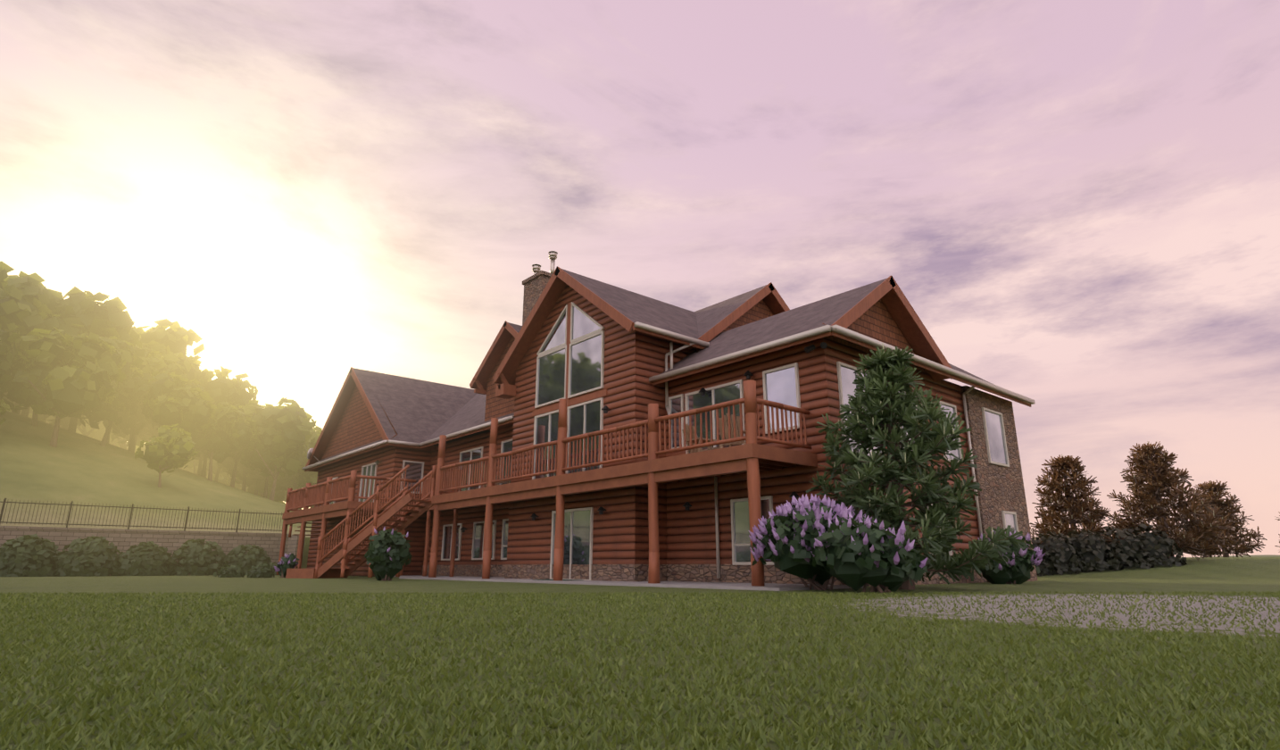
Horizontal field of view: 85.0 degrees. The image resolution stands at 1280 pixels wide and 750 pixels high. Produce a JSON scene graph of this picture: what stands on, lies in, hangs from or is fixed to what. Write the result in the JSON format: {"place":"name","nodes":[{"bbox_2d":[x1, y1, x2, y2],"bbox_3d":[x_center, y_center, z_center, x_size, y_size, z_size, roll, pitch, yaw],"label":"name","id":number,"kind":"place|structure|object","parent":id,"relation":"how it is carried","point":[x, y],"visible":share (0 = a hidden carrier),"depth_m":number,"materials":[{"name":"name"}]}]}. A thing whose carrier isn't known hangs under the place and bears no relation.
{"place":"outdoors","nodes":[
{"label":"outdoors","id":0,"kind":"place"},
{"bbox_2d":[394,574,863,590],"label":"patio","id":1,"kind":"structure","parent":0,"point":[774,586],"depth_m":16.64,"materials":[{"name":"concrete"}]},
{"bbox_2d":[533,579,583,580],"bbox_3d":[-2.432,6.035,20.575,0.650,0.015,1.700,13,-20,-39],"label":"door mat","id":2,"kind":"object","parent":1,"relation":"on","point":[562,579],"depth_m":20.15,"materials":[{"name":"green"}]},
{"bbox_2d":[0,590,1279,749],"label":"lawn","id":3,"kind":"structure","parent":0,"point":[1135,735],"depth_m":2.89,"materials":[{"name":"green plant"}]},
{"bbox_2d":[0,410,1279,749],"bbox_3d":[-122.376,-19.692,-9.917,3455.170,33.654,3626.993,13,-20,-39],"label":"ground","id":4,"kind":"structure","parent":0,"point":[36,468],"depth_m":10.89,"materials":[{"name":"green plant"}]},
{"bbox_2d":[0,533,271,576],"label":"wall shrubs","id":5,"kind":"object","parent":4,"relation":"on","point":[28,555],"depth_m":32.49,"materials":[{"name":"green plant"}]},
{"bbox_2d":[0,525,305,575],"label":"retaining wall","id":6,"kind":"structure","parent":4,"relation":"on","point":[124,540],"depth_m":35.23,"materials":[{"name":"grey stone"}]},
{"bbox_2d":[0,498,284,531],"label":"metal fence","id":7,"kind":"object","parent":6,"relation":"on","point":[98,525],"visible":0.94,"depth_m":34.91,"materials":[{"name":"grey metal"}]},
{"bbox_2d":[0,260,322,508],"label":"hill forest","id":8,"kind":"object","parent":4,"relation":"on","point":[88,361],"depth_m":65.83,"materials":[{"name":"green plant"}]},
{"bbox_2d":[212,562,277,577],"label":"shrubs","id":9,"kind":"object","parent":4,"relation":"on","point":[264,570],"visible":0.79,"depth_m":28.34,"materials":[{"name":"green plant"}]},
{"bbox_2d":[274,552,299,577],"bbox_3d":[-14.104,7.631,27.809,0.845,1.123,0.874,13,-20,-39],"label":"flowering bush","id":10,"kind":"object","parent":4,"relation":"on","point":[286,566],"depth_m":27.66,"materials":[{"name":"green plant"}]},
{"bbox_2d":[364,527,412,581],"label":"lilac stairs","id":11,"kind":"structure","parent":4,"relation":"on","point":[377,555],"depth_m":22.17,"materials":[{"name":"green plant"}]},
{"bbox_2d":[276,380,764,586],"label":"deck posts","id":12,"kind":"object","parent":4,"relation":"on","point":[753,480],"visible":0.67,"depth_m":20.72,"materials":[{"name":"brown wood"}]},
{"bbox_2d":[282,442,817,578],"bbox_3d":[-8.106,5.880,25.434,5.810,3.027,30.740,13,-20,-39],"label":"deck","id":13,"kind":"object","parent":4,"relation":"on","point":[729,461],"visible":0.83,"depth_m":20.10,"materials":[{"name":"brown wood"}]},
{"bbox_2d":[286,397,811,563],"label":"deck railings","id":14,"kind":"object","parent":13,"relation":"on","point":[316,495],"visible":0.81,"depth_m":21.38,"materials":[{"name":"brown wood"}]},
{"bbox_2d":[481,413,745,487],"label":"patio chairs","id":15,"kind":"object","parent":13,"relation":"on","point":[687,436],"visible":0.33,"depth_m":16.99,"materials":[{"name":"brown wood"}]},
{"bbox_2d":[306,283,980,576],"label":"house walls","id":16,"kind":"structure","parent":4,"relation":"on","point":[634,361],"depth_m":20.32,"materials":[{"name":"brown wood"}]},
{"bbox_2d":[307,448,319,461],"bbox_3d":[-18.189,4.569,39.076,0.860,0.938,0.604,8,-17,-28],"label":"satellite dish","id":17,"kind":"object","parent":16,"relation":"attached to","point":[309,452],"visible":0.67,"depth_m":38.86,"materials":[{"name":"silver metal"}]},
{"bbox_2d":[522,270,552,325],"bbox_3d":[-3.949,-0.615,28.070,1.290,6.900,1.490,13,-20,-39],"label":"chimney","id":18,"kind":"object","parent":16,"relation":"on","point":[535,285],"visible":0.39,"depth_m":28.38,"materials":[{"name":"stone"}]},
{"bbox_2d":[531,250,557,274],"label":"chimney flues","id":19,"kind":"object","parent":18,"relation":"on","point":[552,257],"visible":0.88,"depth_m":29.05,"materials":[{"name":"silver metal"}]},
{"bbox_2d":[374,341,827,531],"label":"wall lamps","id":20,"kind":"object","parent":16,"relation":"attached to","point":[702,391],"visible":0.85,"depth_m":19.13,"materials":[{"name":"black metal"}]},
{"bbox_2d":[318,299,926,467],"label":"house gable shakes","id":21,"kind":"object","parent":16,"relation":"attached to","point":[355,427],"visible":0.25,"depth_m":28.04,"materials":[{"name":"brown wood"}]},
{"bbox_2d":[315,268,991,463],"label":"house roof","id":22,"kind":"structure","parent":16,"relation":"on","point":[418,411],"depth_m":25.20,"materials":[{"name":"grey"}]},
{"bbox_2d":[304,265,1031,473],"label":"house trim","id":23,"kind":"structure","parent":22,"relation":"attached to","point":[905,317],"depth_m":23.46,"materials":[{"name":"brown wood"}]},
{"bbox_2d":[302,321,1035,578],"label":"rain gutters","id":24,"kind":"object","parent":22,"relation":"attached to","point":[847,333],"visible":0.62,"depth_m":20.02,"materials":[{"name":"beige metal"}]},
{"bbox_2d":[329,301,1018,580],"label":"house window frames","id":25,"kind":"structure","parent":16,"relation":"in","point":[601,330],"depth_m":21.61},
{"bbox_2d":[330,306,1016,564],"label":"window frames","id":26,"kind":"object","parent":25,"relation":"in","point":[585,369],"visible":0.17,"depth_m":21.80,"materials":[{"name":"clear glass"}]},
{"bbox_2d":[421,385,1037,586],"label":"stone wall cladding","id":27,"kind":"structure","parent":16,"relation":"attached to","point":[1001,487],"depth_m":21.11,"materials":[{"name":"brown stone"}]},
{"bbox_2d":[748,493,889,590],"bbox_3d":[3.486,3.233,13.594,2.457,1.879,3.164,13,-20,-39],"label":"flowering bush","id":28,"kind":"object","parent":4,"relation":"on","point":[787,561],"depth_m":13.28,"materials":[{"name":"plant"}]},
{"bbox_2d":[810,508,928,592],"bbox_3d":[3.990,3.171,12.489,1.932,1.516,2.068,13,-20,-39],"label":"flowering bush","id":29,"kind":"object","parent":4,"relation":"on","point":[847,564],"depth_m":11.98,"materials":[{"name":"green plant"}]},
{"bbox_2d":[806,345,1026,589],"bbox_3d":[5.636,1.904,14.648,4.349,5.157,4.428,13,-20,-39],"label":"pine","id":30,"kind":"object","parent":4,"relation":"on","point":[874,387],"depth_m":14.00,"materials":[{"name":"green plant"}]},
{"bbox_2d":[823,342,997,562],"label":"pine candles","id":31,"kind":"object","parent":30,"relation":"attached to","point":[905,462],"visible":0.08,"depth_m":13.84,"materials":[{"name":"yellow"}]},
{"bbox_2d":[975,526,1045,583],"bbox_3d":[9.613,4.808,18.366,1.924,1.594,1.672,13,-20,-39],"label":"lilac","id":32,"kind":"object","parent":4,"relation":"on","point":[1020,569],"depth_m":17.92,"materials":[{"name":"green plant"}]},
{"bbox_2d":[1029,454,1137,544],"bbox_3d":[17.296,5.405,27.818,4.456,4.528,4.061,13,-20,-39],"label":"pine","id":33,"kind":"object","parent":4,"relation":"on","point":[1096,514],"depth_m":27.79,"materials":[{"name":"green plant"}]},
{"bbox_2d":[1038,454,1115,537],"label":"pine candles","id":34,"kind":"object","parent":33,"relation":"attached to","point":[1065,504],"visible":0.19,"depth_m":27.70,"materials":[{"name":"yellow"}]},
{"bbox_2d":[1031,523,1187,575],"bbox_3d":[16.438,6.484,25.870,7.170,1.972,2.245,1,-15,-4],"label":"hedge","id":35,"kind":"object","parent":4,"relation":"on","point":[1076,552],"visible":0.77,"depth_m":25.27,"materials":[{"name":"green plant"}]},
{"bbox_2d":[1105,440,1237,560],"bbox_3d":[20.619,5.038,27.737,4.302,4.757,4.198,13,-20,-39],"label":"pine","id":36,"kind":"object","parent":4,"relation":"on","point":[1151,488],"depth_m":27.17,"materials":[{"name":"green plant"}]},
{"bbox_2d":[1114,446,1216,548],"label":"pine candles","id":37,"kind":"object","parent":36,"relation":"attached to","point":[1178,496],"visible":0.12,"depth_m":27.33,"materials":[{"name":"yellow"}]},
{"bbox_2d":[1182,480,1267,556],"bbox_3d":[28.624,7.241,34.763,3.487,3.935,3.481,13,-20,-39],"label":"pine","id":38,"kind":"object","parent":4,"relation":"on","point":[1227,505],"depth_m":34.17,"materials":[{"name":"green plant"}]},
{"bbox_2d":[0,0,1279,556],"label":"sky","id":39,"kind":"structure","parent":0,"point":[1076,202],"materials":[{"name":"purple"}]}
]}

